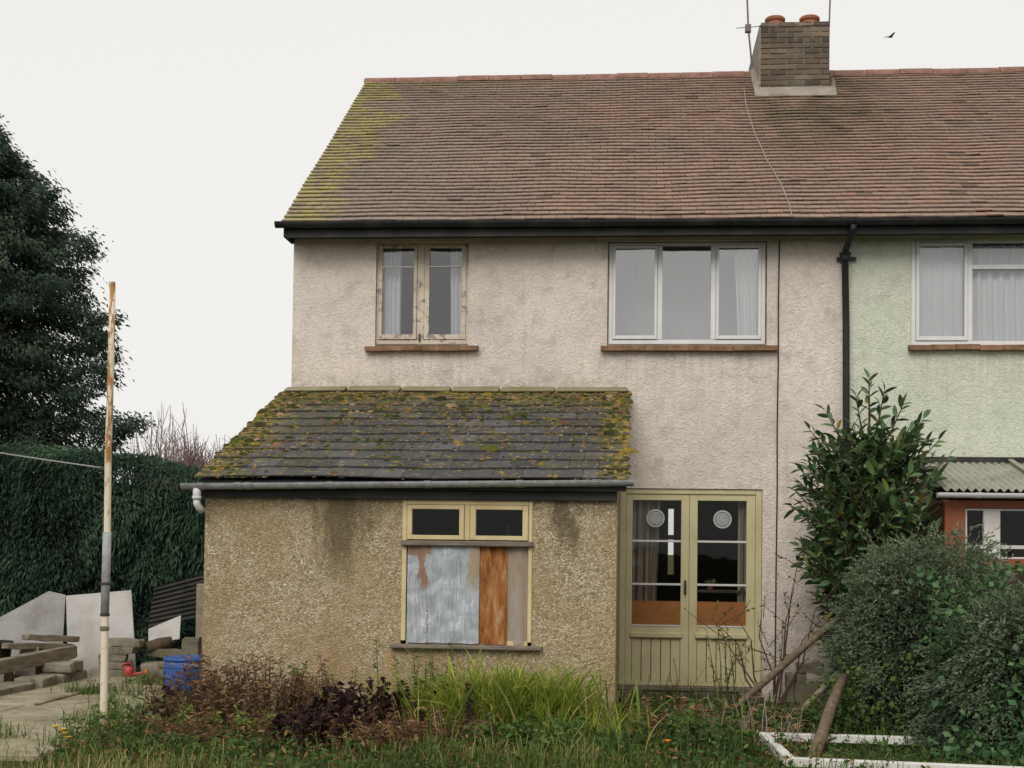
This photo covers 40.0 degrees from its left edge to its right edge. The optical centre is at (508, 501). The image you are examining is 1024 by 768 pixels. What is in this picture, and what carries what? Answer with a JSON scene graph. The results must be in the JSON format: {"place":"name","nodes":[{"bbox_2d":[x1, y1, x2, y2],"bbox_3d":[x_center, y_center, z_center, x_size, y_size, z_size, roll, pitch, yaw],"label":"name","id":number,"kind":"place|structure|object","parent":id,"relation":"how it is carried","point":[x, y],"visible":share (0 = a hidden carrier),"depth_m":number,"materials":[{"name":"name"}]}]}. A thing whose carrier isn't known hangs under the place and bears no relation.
{"place":"outdoors","nodes":[
{"label":"outdoors","id":0,"kind":"place"},
{"bbox_2d":[0,671,13,682],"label":"concrete block","id":1,"kind":"object","parent":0,"point":[8,677],"depth_m":15.56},
{"bbox_2d":[0,672,166,761],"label":"concrete path","id":2,"kind":"structure","parent":0,"point":[18,706],"depth_m":13.29,"materials":[{"name":"concrete"}]},
{"bbox_2d":[0,640,13,657],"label":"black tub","id":3,"kind":"object","parent":2,"relation":"on","point":[4,653],"visible":0.38,"depth_m":15.88,"materials":[{"name":"plastic"}]},
{"bbox_2d":[0,682,34,695],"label":"concrete block","id":4,"kind":"object","parent":2,"relation":"on","point":[6,688],"depth_m":14.72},
{"bbox_2d":[14,654,44,678],"bbox_3d":[-5.471,1.910,16.098,0.273,0.337,0.368,1,-2,5],"label":"concrete block","id":5,"kind":"object","parent":2,"relation":"on","point":[37,670],"depth_m":15.92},
{"bbox_2d":[20,647,42,653],"bbox_3d":[-5.471,1.705,16.123,0.226,0.099,0.290,1,-2,-7],"label":"concrete block","id":6,"kind":"object","parent":5,"relation":"on","point":[22,651],"depth_m":15.98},
{"bbox_2d":[14,674,57,687],"bbox_3d":[-5.171,1.985,15.392,0.332,0.145,0.513,1,-2,0],"label":"concrete block","id":7,"kind":"object","parent":2,"relation":"on","point":[43,681],"depth_m":15.23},
{"bbox_2d":[38,669,87,682],"bbox_3d":[-5.089,2.009,16.066,0.345,0.142,0.662,1,-2,5],"label":"concrete block","id":8,"kind":"object","parent":2,"relation":"on","point":[67,677],"depth_m":15.90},
{"bbox_2d":[42,660,82,672],"bbox_3d":[-5.066,1.879,16.011,0.361,0.130,0.465,1,-2,5],"label":"concrete block","id":9,"kind":"object","parent":8,"relation":"on","point":[70,666],"depth_m":15.80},
{"bbox_2d":[0,646,76,674],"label":"timber beam","id":10,"kind":"structure","parent":9,"relation":"on","point":[27,660],"depth_m":15.68,"materials":[{"name":"brown wood"}]},
{"bbox_2d":[1,643,74,649],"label":"timber beam","id":11,"kind":"structure","parent":10,"relation":"on","point":[29,646],"depth_m":15.95,"materials":[{"name":"brown wood"}]},
{"bbox_2d":[22,634,79,641],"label":"timber beam","id":12,"kind":"structure","parent":11,"relation":"on","point":[50,638],"depth_m":16.22,"materials":[{"name":"brown wood"}]},
{"bbox_2d":[0,667,188,747],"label":"path grass","id":13,"kind":"structure","parent":2,"relation":"on","point":[94,689],"depth_m":14.66,"materials":[{"name":"plant"}]},
{"bbox_2d":[66,590,135,672],"bbox_3d":[-4.966,1.599,17.125,0.968,1.034,0.285,1,-2,2],"label":"white board","id":14,"kind":"object","parent":2,"relation":"on","point":[83,611],"visible":0.58,"depth_m":17.16,"materials":[{"name":"paint"}]},
{"bbox_2d":[89,668,123,676],"bbox_3d":[-4.726,2.041,16.607,0.414,0.137,0.236,1,-2,-3],"label":"paving slab","id":15,"kind":"object","parent":2,"relation":"on","point":[112,672],"depth_m":16.50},
{"bbox_2d":[99,661,132,669],"bbox_3d":[-4.650,1.935,16.655,0.346,0.103,0.220,0,-2,9],"label":"paving slab","id":16,"kind":"object","parent":15,"relation":"on","point":[114,665],"depth_m":16.55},
{"bbox_2d":[98,653,128,661],"bbox_3d":[-4.674,1.850,16.661,0.335,0.100,0.213,1,-2,-2],"label":"paving slab","id":17,"kind":"object","parent":16,"relation":"on","point":[120,658],"depth_m":16.57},
{"bbox_2d":[108,646,138,654],"bbox_3d":[-4.593,1.765,16.688,0.383,0.106,0.221,1,-2,5],"label":"paving slab","id":18,"kind":"object","parent":17,"relation":"on","point":[116,650],"depth_m":16.59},
{"bbox_2d":[109,638,144,646],"bbox_3d":[-4.543,1.677,16.705,0.397,0.117,0.225,1,-2,5],"label":"paving slab","id":19,"kind":"object","parent":18,"relation":"on","point":[127,642],"depth_m":16.61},
{"bbox_2d":[120,662,148,676],"bbox_3d":[-4.396,1.983,16.513,0.346,0.193,0.118,0,-2,16],"label":"watering can","id":20,"kind":"object","parent":2,"relation":"on","point":[128,669],"visible":0.84,"depth_m":16.49,"materials":[{"name":"red plastic"}]},
{"bbox_2d":[140,661,159,676],"bbox_3d":[-4.209,2.012,16.763,0.360,0.207,0.253,1,-2,-13],"label":"paving slab","id":21,"kind":"object","parent":2,"relation":"on","point":[150,666],"depth_m":16.64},
{"bbox_2d":[147,648,181,657],"bbox_3d":[-4.089,1.824,16.909,0.515,0.136,0.161,1,-2,0],"label":"rubble stone","id":22,"kind":"object","parent":21,"relation":"on","point":[162,653],"visible":0.63,"depth_m":16.84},
{"bbox_2d":[145,636,172,652],"bbox_3d":[-4.200,1.722,16.892,0.320,0.195,0.150,2,-2,-26],"label":"log","id":23,"kind":"object","parent":22,"relation":"on","point":[159,643],"visible":1,"depth_m":16.84,"materials":[{"name":"brown wood"}]},
{"bbox_2d":[148,615,180,640],"bbox_3d":[-4.208,1.579,17.179,0.407,0.366,0.148,1,-2,-3],"label":"white board","id":24,"kind":"object","parent":22,"relation":"on","point":[171,628],"visible":0.76,"depth_m":17.18,"materials":[{"name":"paint"}]},
{"bbox_2d":[181,637,201,654],"bbox_3d":[-3.796,1.761,16.835,0.232,0.278,0.203,1,-2,5],"label":"rubble stone","id":25,"kind":"object","parent":22,"relation":"on","point":[190,645],"visible":0.7,"depth_m":16.75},
{"bbox_2d":[157,661,163,678],"bbox_3d":[-3.904,1.983,16.542,0.381,0.253,0.301,0,-2,16],"label":"rubble stone","id":26,"kind":"object","parent":2,"relation":"on","point":[160,664],"visible":0.09,"depth_m":16.44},
{"bbox_2d":[163,655,201,698],"bbox_3d":[-3.341,1.839,14.707,0.540,0.425,0.540,1,-2,5],"label":"blue barrel","id":27,"kind":"object","parent":2,"relation":"on","point":[177,660],"visible":0.35,"depth_m":14.48,"materials":[{"name":"plastic"}]},
{"bbox_2d":[0,555,1023,767],"bbox_3d":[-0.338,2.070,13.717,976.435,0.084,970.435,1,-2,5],"label":"ground","id":28,"kind":"structure","parent":0,"point":[670,571],"depth_m":10.62,"materials":[{"name":"green plant"}]},
{"bbox_2d":[0,591,65,655],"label":"white board","id":29,"kind":"object","parent":28,"relation":"on","point":[43,614],"visible":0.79,"depth_m":17.79,"materials":[{"name":"grey paint"}]},
{"bbox_2d":[49,725,70,759],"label":"yellow flower","id":30,"kind":"object","parent":28,"relation":"on","point":[62,732],"visible":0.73,"depth_m":10.47,"materials":[{"name":"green plant"}]},
{"bbox_2d":[0,115,159,481],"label":"evergreen tree","id":31,"kind":"object","parent":28,"relation":"on","point":[41,284],"visible":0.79,"depth_m":24.52,"materials":[{"name":"green plant"}]},
{"bbox_2d":[59,709,140,751],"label":"tall weed","id":32,"kind":"object","parent":28,"relation":"on","point":[105,727],"visible":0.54,"depth_m":10.96,"materials":[{"name":"green plant"}]},
{"bbox_2d":[0,440,204,662],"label":"hedge","id":33,"kind":"object","parent":28,"relation":"on","point":[51,531],"visible":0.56,"depth_m":18.42,"materials":[{"name":"green plant"}]},
{"bbox_2d":[100,282,115,744],"bbox_3d":[-3.222,0.186,11.245,0.099,3.900,0.078,2,-2,-26],"label":"washing line pole","id":34,"kind":"object","parent":28,"relation":"on","point":[106,570],"visible":0.99,"depth_m":11.23,"materials":[{"name":"paint"}]},
{"bbox_2d":[0,452,99,467],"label":"washing line","id":35,"kind":"object","parent":34,"relation":"attached to","point":[50,460],"visible":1,"depth_m":11.41,"materials":[{"name":"grey metal"}]},
{"bbox_2d":[89,692,152,735],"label":"tall weed","id":36,"kind":"object","parent":28,"relation":"on","point":[112,702],"visible":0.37,"depth_m":11.68,"materials":[{"name":"green plant"}]},
{"bbox_2d":[140,683,180,735],"bbox_3d":[-2.970,1.770,12.054,0.420,0.435,0.408,1,-2,-19],"label":"withered dock","id":37,"kind":"object","parent":28,"relation":"on","point":[164,687],"visible":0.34,"depth_m":11.96,"materials":[{"name":"brown plant"}]},
{"bbox_2d":[115,405,225,489],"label":"bare shrub","id":38,"kind":"object","parent":28,"relation":"on","point":[173,449],"visible":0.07,"depth_m":22.68,"materials":[{"name":"plant"}]},
{"bbox_2d":[148,574,203,627],"bbox_3d":[-4.124,1.230,17.539,0.680,0.690,0.233,1,-2,5],"label":"corrugated sheet","id":39,"kind":"object","parent":28,"relation":"on","point":[172,600],"visible":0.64,"depth_m":17.55,"materials":[{"name":"metal"}]},
{"bbox_2d":[163,425,224,491],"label":"bare shrub","id":40,"kind":"object","parent":28,"relation":"on","point":[201,462],"visible":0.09,"depth_m":22.21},
{"bbox_2d":[95,726,302,759],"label":"leafy weed","id":41,"kind":"object","parent":28,"relation":"on","point":[230,744],"visible":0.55,"depth_m":10.62,"materials":[{"name":"green plant"}]},
{"bbox_2d":[195,584,203,653],"bbox_3d":[-3.745,1.569,17.202,0.140,1.120,0.120,1,-2,5],"label":"fence post","id":42,"kind":"object","parent":28,"relation":"on","point":[199,607],"visible":0.3,"depth_m":17.15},
{"bbox_2d":[134,652,286,736],"bbox_3d":[-2.522,1.639,11.953,1.300,0.703,0.852,-1,-2,34],"label":"dead bracken","id":43,"kind":"object","parent":28,"relation":"on","point":[213,702],"visible":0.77,"depth_m":11.79,"materials":[{"name":"brown plant"}]},
{"bbox_2d":[102,704,338,753],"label":"leafy weed","id":44,"kind":"object","parent":28,"relation":"on","point":[198,729],"visible":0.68,"depth_m":10.98,"materials":[{"name":"plant"}]},
{"bbox_2d":[152,703,350,742],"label":"leafy weed","id":45,"kind":"object","parent":28,"relation":"on","point":[241,720],"visible":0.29,"depth_m":11.30,"materials":[{"name":"green plant"}]},
{"bbox_2d":[204,651,359,731],"bbox_3d":[-1.926,1.646,12.124,1.342,0.715,0.728,0,-2,16],"label":"dead bracken","id":46,"kind":"object","parent":28,"relation":"on","point":[284,706],"visible":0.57,"depth_m":12.00,"materials":[{"name":"brown plant"}]},
{"bbox_2d":[277,661,332,712],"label":"tall weed","id":47,"kind":"object","parent":28,"relation":"on","point":[293,669],"visible":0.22,"depth_m":12.18,"materials":[{"name":"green plant"}]},
{"bbox_2d":[301,696,343,725],"bbox_3d":[-1.493,1.806,11.616,0.408,0.401,0.430,2,-2,-24],"label":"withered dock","id":48,"kind":"object","parent":28,"relation":"on","point":[314,702],"visible":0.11,"depth_m":11.53,"materials":[{"name":"brown plant"}]},
{"bbox_2d":[269,702,385,753],"bbox_3d":[-1.411,1.768,10.992,0.972,0.409,0.460,1,-2,5],"label":"withered dock","id":49,"kind":"object","parent":28,"relation":"on","point":[302,724],"visible":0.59,"depth_m":10.93,"materials":[{"name":"brown plant"}]},
{"bbox_2d":[319,676,450,741],"bbox_3d":[-1.014,1.724,11.668,1.192,0.551,0.766,1,-2,-8],"label":"withered dock","id":50,"kind":"object","parent":28,"relation":"on","point":[348,697],"visible":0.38,"depth_m":11.55,"materials":[{"name":"brown plant"}]},
{"bbox_2d":[304,703,504,760],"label":"dead bracken","id":51,"kind":"object","parent":28,"relation":"on","point":[400,736],"visible":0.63,"depth_m":10.65,"materials":[{"name":"brown plant"}]},
{"bbox_2d":[180,386,640,727],"bbox_3d":[-0.746,0.393,13.717,4.030,3.414,3.181,1,-2,5],"label":"lean to extension","id":52,"kind":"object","parent":28,"relation":"on","point":[344,528],"visible":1,"depth_m":12.41,"materials":[{"name":"paint"}]},
{"bbox_2d":[389,500,541,650],"bbox_3d":[-0.364,0.642,12.309,1.333,1.301,0.145,1,-2,5],"label":"window","id":53,"kind":"structure","parent":52,"relation":"in","point":[469,594],"depth_m":12.30,"materials":[{"name":"paint"}]},
{"bbox_2d":[372,639,458,697],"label":"tall weed","id":54,"kind":"object","parent":28,"relation":"on","point":[414,672],"visible":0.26,"depth_m":12.03,"materials":[{"name":"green plant"}]},
{"bbox_2d":[391,668,494,711],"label":"strap leaved clump","id":55,"kind":"object","parent":28,"relation":"on","point":[421,685],"visible":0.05,"depth_m":11.96,"materials":[{"name":"green plant"}]},
{"bbox_2d":[34,702,854,767],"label":"leaf litter","id":56,"kind":"object","parent":28,"relation":"on","point":[464,753],"visible":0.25,"depth_m":10.36,"materials":[{"name":"plant"}]},
{"bbox_2d":[383,704,512,750],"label":"dead bracken","id":57,"kind":"object","parent":28,"relation":"on","point":[442,719],"visible":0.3,"depth_m":11.08,"materials":[{"name":"brown plant"}]},
{"bbox_2d":[463,681,474,742],"bbox_3d":[-0.309,1.702,11.087,0.105,0.572,0.094,-1,-2,33],"label":"withered dock","id":58,"kind":"object","parent":28,"relation":"on","point":[468,711],"visible":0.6,"depth_m":11.08,"materials":[{"name":"brown plant"}]},
{"bbox_2d":[341,664,649,746],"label":"fine grass","id":59,"kind":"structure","parent":28,"relation":"on","point":[492,690],"depth_m":11.28,"materials":[{"name":"plant"}]},
{"bbox_2d":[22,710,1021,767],"bbox_3d":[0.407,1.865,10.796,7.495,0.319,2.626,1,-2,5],"label":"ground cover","id":60,"kind":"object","parent":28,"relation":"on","point":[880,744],"visible":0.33,"depth_m":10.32,"materials":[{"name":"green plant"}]},
{"bbox_2d":[368,643,679,743],"bbox_3d":[0.102,1.589,11.462,2.624,0.846,1.562,1,-2,5],"label":"strap leaved clump","id":61,"kind":"object","parent":28,"relation":"on","point":[558,682],"visible":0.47,"depth_m":11.35,"materials":[{"name":"green plant"}]},
{"bbox_2d":[461,710,586,762],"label":"leafy weed","id":62,"kind":"object","parent":28,"relation":"on","point":[509,733],"visible":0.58,"depth_m":10.63,"materials":[{"name":"green plant"}]},
{"bbox_2d":[274,14,856,702],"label":"semi detached house","id":63,"kind":"structure","parent":28,"relation":"on","point":[538,200],"depth_m":15.34,"materials":[{"name":"paint"}]},
{"bbox_2d":[382,250,401,333],"bbox_3d":[-1.298,-2.284,15.637,0.210,1.020,0.066,1,-2,5],"label":"curtain","id":64,"kind":"object","parent":63,"relation":"hanging from","point":[392,297],"visible":0.97,"depth_m":15.64,"materials":[{"name":"white fabric"}]},
{"bbox_2d":[364,243,478,350],"bbox_3d":[-0.942,-2.236,15.445,1.248,1.207,0.219,1,-2,5],"label":"window","id":65,"kind":"structure","parent":63,"relation":"in","point":[420,340],"depth_m":15.46,"materials":[{"name":"beige paint"}]},
{"bbox_2d":[450,249,461,334],"bbox_3d":[-0.561,-2.277,15.574,0.190,1.020,0.066,1,-2,5],"label":"curtain","id":66,"kind":"object","parent":63,"relation":"hanging from","point":[456,260],"visible":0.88,"depth_m":15.57,"materials":[{"name":"white fabric"}]},
{"bbox_2d":[632,500,660,645],"bbox_3d":[1.497,0.801,15.280,0.300,1.660,0.074,1,-2,5],"label":"curtain","id":67,"kind":"object","parent":63,"relation":"hanging from","point":[645,562],"visible":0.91,"depth_m":15.29,"materials":[{"name":"fabric"}]},
{"bbox_2d":[625,494,689,685],"bbox_3d":[1.596,0.949,15.119,0.675,2.051,0.112,1,-2,5],"label":"door","id":68,"kind":"structure","parent":63,"relation":"in","point":[650,621],"depth_m":15.13,"materials":[{"name":"green paint"}]},
{"bbox_2d":[667,509,674,573],"bbox_3d":[2.724,0.676,23.634,0.120,1.100,0.060,1,-2,5],"label":"rear window","id":69,"kind":"structure","parent":63,"relation":"in","point":[670,537],"depth_m":23.60,"materials":[{"name":"white paint"}]},
{"bbox_2d":[612,249,757,339],"bbox_3d":[1.969,-1.987,15.787,1.680,1.678,0.016,1,-2,5],"label":"curtain","id":70,"kind":"object","parent":63,"relation":"hanging from","point":[686,286],"visible":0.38,"depth_m":15.81,"materials":[{"name":"grey fabric"}]},
{"bbox_2d":[601,241,777,350],"bbox_3d":[1.946,-2.210,15.189,1.886,1.205,0.211,1,-2,5],"label":"window","id":71,"kind":"structure","parent":63,"relation":"in","point":[725,342],"depth_m":15.19,"materials":[{"name":"white plastic"}]},
{"bbox_2d":[697,578,745,592],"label":"potted seedling","id":72,"kind":"object","parent":63,"relation":"on","point":[710,588],"visible":0.86,"depth_m":15.18,"materials":[{"name":"ceramic"}]},
{"bbox_2d":[688,495,754,686],"bbox_3d":[2.285,0.957,15.078,0.698,2.051,0.075,1,-2,5],"label":"door","id":73,"kind":"structure","parent":63,"relation":"in","point":[703,611],"depth_m":15.07,"materials":[{"name":"green paint"}]},
{"bbox_2d":[737,501,745,601],"bbox_3d":[2.542,0.911,15.187,0.140,1.860,0.064,1,-2,5],"label":"curtain","id":74,"kind":"object","parent":63,"relation":"hanging from","point":[741,579],"visible":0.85,"depth_m":15.21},
{"bbox_2d":[734,252,757,334],"bbox_3d":[2.619,-2.216,15.317,0.330,1.000,0.066,1,-2,5],"label":"curtain","id":75,"kind":"object","parent":63,"relation":"hanging from","point":[746,270],"visible":0.83,"depth_m":15.32,"materials":[{"name":"white fabric"}]},
{"bbox_2d":[736,0,758,69],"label":"television aerial","id":76,"kind":"object","parent":63,"relation":"on","point":[747,27],"visible":0.82,"depth_m":19.50,"materials":[{"name":"metal"}]},
{"bbox_2d":[744,90,792,216],"bbox_3d":[3.035,-4.242,16.764,0.079,2.682,4.046,1,-2,2],"label":"roof cable","id":77,"kind":"object","parent":63,"relation":"attached to","point":[765,156],"visible":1,"depth_m":16.33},
{"bbox_2d":[774,241,779,686],"bbox_3d":[2.867,-0.326,15.017,0.032,4.930,0.014,1,-2,5],"label":"wall cable","id":78,"kind":"object","parent":63,"relation":"attached to","point":[777,458],"depth_m":15.02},
{"bbox_2d":[829,0,830,42],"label":"television aerial","id":79,"kind":"object","parent":63,"relation":"attached to","point":[829,11],"visible":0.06,"depth_m":19.03,"materials":[{"name":"metal"}]},
{"bbox_2d":[494,692,680,751],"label":"strap leaved clump","id":80,"kind":"object","parent":28,"relation":"on","point":[617,722],"visible":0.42,"depth_m":11.06,"materials":[{"name":"green plant"}]},
{"bbox_2d":[470,725,716,760],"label":"leafy weed","id":81,"kind":"object","parent":28,"relation":"on","point":[598,738],"visible":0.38,"depth_m":10.81,"materials":[{"name":"green plant"}]},
{"bbox_2d":[595,693,733,745],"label":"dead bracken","id":82,"kind":"object","parent":28,"relation":"on","point":[663,715],"visible":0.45,"depth_m":11.58,"materials":[{"name":"brown plant"}]},
{"bbox_2d":[664,739,676,760],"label":"orange flower","id":83,"kind":"object","parent":28,"relation":"on","point":[666,740],"visible":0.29,"depth_m":10.71,"materials":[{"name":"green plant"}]},
{"bbox_2d":[622,690,758,703],"bbox_3d":[1.930,2.072,14.919,1.458,0.105,0.205,1,-2,5],"label":"door step","id":84,"kind":"object","parent":28,"relation":"on","point":[625,692],"depth_m":14.86,"materials":[{"name":"concrete"}]},
{"bbox_2d":[616,694,775,733],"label":"leafy weed","id":85,"kind":"object","parent":28,"relation":"on","point":[692,700],"visible":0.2,"depth_m":12.42,"materials":[{"name":"green plant"}]},
{"bbox_2d":[630,703,785,760],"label":"leafy weed","id":86,"kind":"object","parent":28,"relation":"on","point":[690,723],"visible":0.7,"depth_m":10.97,"materials":[{"name":"green plant"}]},
{"bbox_2d":[705,621,745,705],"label":"weed","id":87,"kind":"object","parent":28,"relation":"on","point":[733,663],"visible":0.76,"depth_m":14.04,"materials":[{"name":"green plant"}]},
{"bbox_2d":[642,692,814,750],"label":"dead bracken","id":88,"kind":"object","parent":28,"relation":"on","point":[768,719],"visible":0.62,"depth_m":11.62,"materials":[{"name":"brown plant"}]},
{"bbox_2d":[684,550,844,715],"bbox_3d":[2.438,1.271,13.337,1.524,1.626,0.327,1,-2,-6],"label":"rose bush","id":89,"kind":"object","parent":28,"relation":"on","point":[778,681],"visible":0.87,"depth_m":13.35,"materials":[{"name":"brown plant"}]},
{"bbox_2d":[784,672,794,707],"bbox_3d":[2.877,1.946,14.434,0.094,0.377,0.233,1,-2,5],"label":"stone block","id":90,"kind":"object","parent":28,"relation":"on","point":[788,679],"depth_m":14.33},
{"bbox_2d":[713,698,880,734],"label":"leafy weed","id":91,"kind":"object","parent":28,"relation":"on","point":[815,718],"visible":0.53,"depth_m":11.88,"materials":[{"name":"green plant"}]},
{"bbox_2d":[725,586,870,711],"bbox_3d":[2.552,1.424,12.985,1.668,1.342,0.070,1,-2,-1],"label":"fallen branch","id":92,"kind":"object","parent":28,"relation":"on","point":[784,664],"visible":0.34,"depth_m":12.96,"materials":[{"name":"wood"}]},
{"bbox_2d":[794,681,824,708],"bbox_3d":[3.076,1.991,14.429,0.342,0.282,0.320,1,-2,5],"label":"stone block","id":93,"kind":"object","parent":28,"relation":"on","point":[809,690],"depth_m":14.29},
{"bbox_2d":[794,673,805,682],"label":"stone block","id":94,"kind":"object","parent":93,"relation":"on","point":[801,677],"depth_m":14.35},
{"bbox_2d":[795,661,823,674],"bbox_3d":[3.095,1.713,14.442,0.272,0.120,0.271,1,-2,5],"label":"stone block","id":95,"kind":"object","parent":94,"relation":"on","point":[808,667],"depth_m":14.32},
{"bbox_2d":[784,655,857,721],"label":"fallen branch","id":96,"kind":"object","parent":28,"relation":"on","point":[821,690],"visible":0.21,"depth_m":12.49,"materials":[{"name":"brown wood"}]},
{"bbox_2d":[807,673,847,756],"bbox_3d":[2.585,1.741,11.332,0.112,0.629,1.161,0,-2,26],"label":"log","id":97,"kind":"object","parent":28,"relation":"on","point":[826,721],"visible":0.82,"depth_m":11.24,"materials":[{"name":"wood"}]},
{"bbox_2d":[770,637,943,747],"bbox_3d":[3.015,1.548,11.813,1.501,0.984,0.638,0,-2,27],"label":"ivy","id":98,"kind":"object","parent":28,"relation":"on","point":[845,696],"visible":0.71,"depth_m":11.82,"materials":[{"name":"green plant"}]},
{"bbox_2d":[783,368,968,660],"bbox_3d":[3.590,0.402,13.913,1.809,3.444,1.580,1,-2,5],"label":"laurel bush","id":99,"kind":"object","parent":28,"relation":"on","point":[891,468],"visible":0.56,"depth_m":13.72,"materials":[{"name":"green plant"}]},
{"bbox_2d":[759,732,1023,767],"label":"old window frame","id":100,"kind":"object","parent":28,"relation":"on","point":[781,750],"visible":0.59,"depth_m":10.03,"materials":[{"name":"wood"}]},
{"bbox_2d":[811,515,1019,735],"bbox_3d":[3.711,1.121,12.376,2.014,2.015,1.955,1,-2,5],"label":"rounded shrub","id":101,"kind":"object","parent":28,"relation":"on","point":[864,619],"visible":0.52,"depth_m":12.05,"materials":[{"name":"green plant"}]},
{"bbox_2d":[892,554,1023,765],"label":"bush","id":102,"kind":"object","parent":28,"relation":"on","point":[954,747],"visible":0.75,"depth_m":10.64,"materials":[{"name":"green plant"}]},
{"bbox_2d":[902,582,1023,765],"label":"spreading shrub","id":103,"kind":"object","parent":28,"relation":"on","point":[1003,621],"visible":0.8,"depth_m":10.81,"materials":[{"name":"green plant"}]},
{"bbox_2d":[918,457,1023,607],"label":"glazed porch","id":104,"kind":"object","parent":28,"relation":"on","point":[992,495],"visible":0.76,"depth_m":13.90,"materials":[{"name":"orange plastic"}]},
{"bbox_2d":[965,508,1023,558],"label":"window","id":105,"kind":"structure","parent":104,"relation":"in","point":[991,517],"depth_m":13.59,"materials":[{"name":"white paint"}]},
{"bbox_2d":[0,0,1023,554],"label":"sky","id":106,"kind":"structure","parent":0,"point":[181,131],"materials":[{"name":"white"}]},
{"bbox_2d":[800,66,1023,552],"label":"semi detached house","id":107,"kind":"structure","parent":0,"point":[926,157],"depth_m":15.00,"materials":[{"name":"paint"}]},
{"bbox_2d":[919,246,963,336],"bbox_3d":[4.592,-2.227,15.042,0.550,1.025,0.031,1,-2,5],"label":"curtain","id":108,"kind":"object","parent":107,"relation":"hanging from","point":[941,290],"visible":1,"depth_m":15.04,"materials":[{"name":"white fabric"}]},
{"bbox_2d":[908,239,1023,350],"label":"window","id":109,"kind":"structure","parent":107,"relation":"in","point":[922,343],"depth_m":14.94,"materials":[{"name":"white plastic"}]},
{"bbox_2d":[972,245,1023,340],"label":"curtain","id":110,"kind":"object","parent":107,"relation":"hanging from","point":[997,305],"visible":1,"depth_m":15.03,"materials":[{"name":"white fabric"}]}
]}

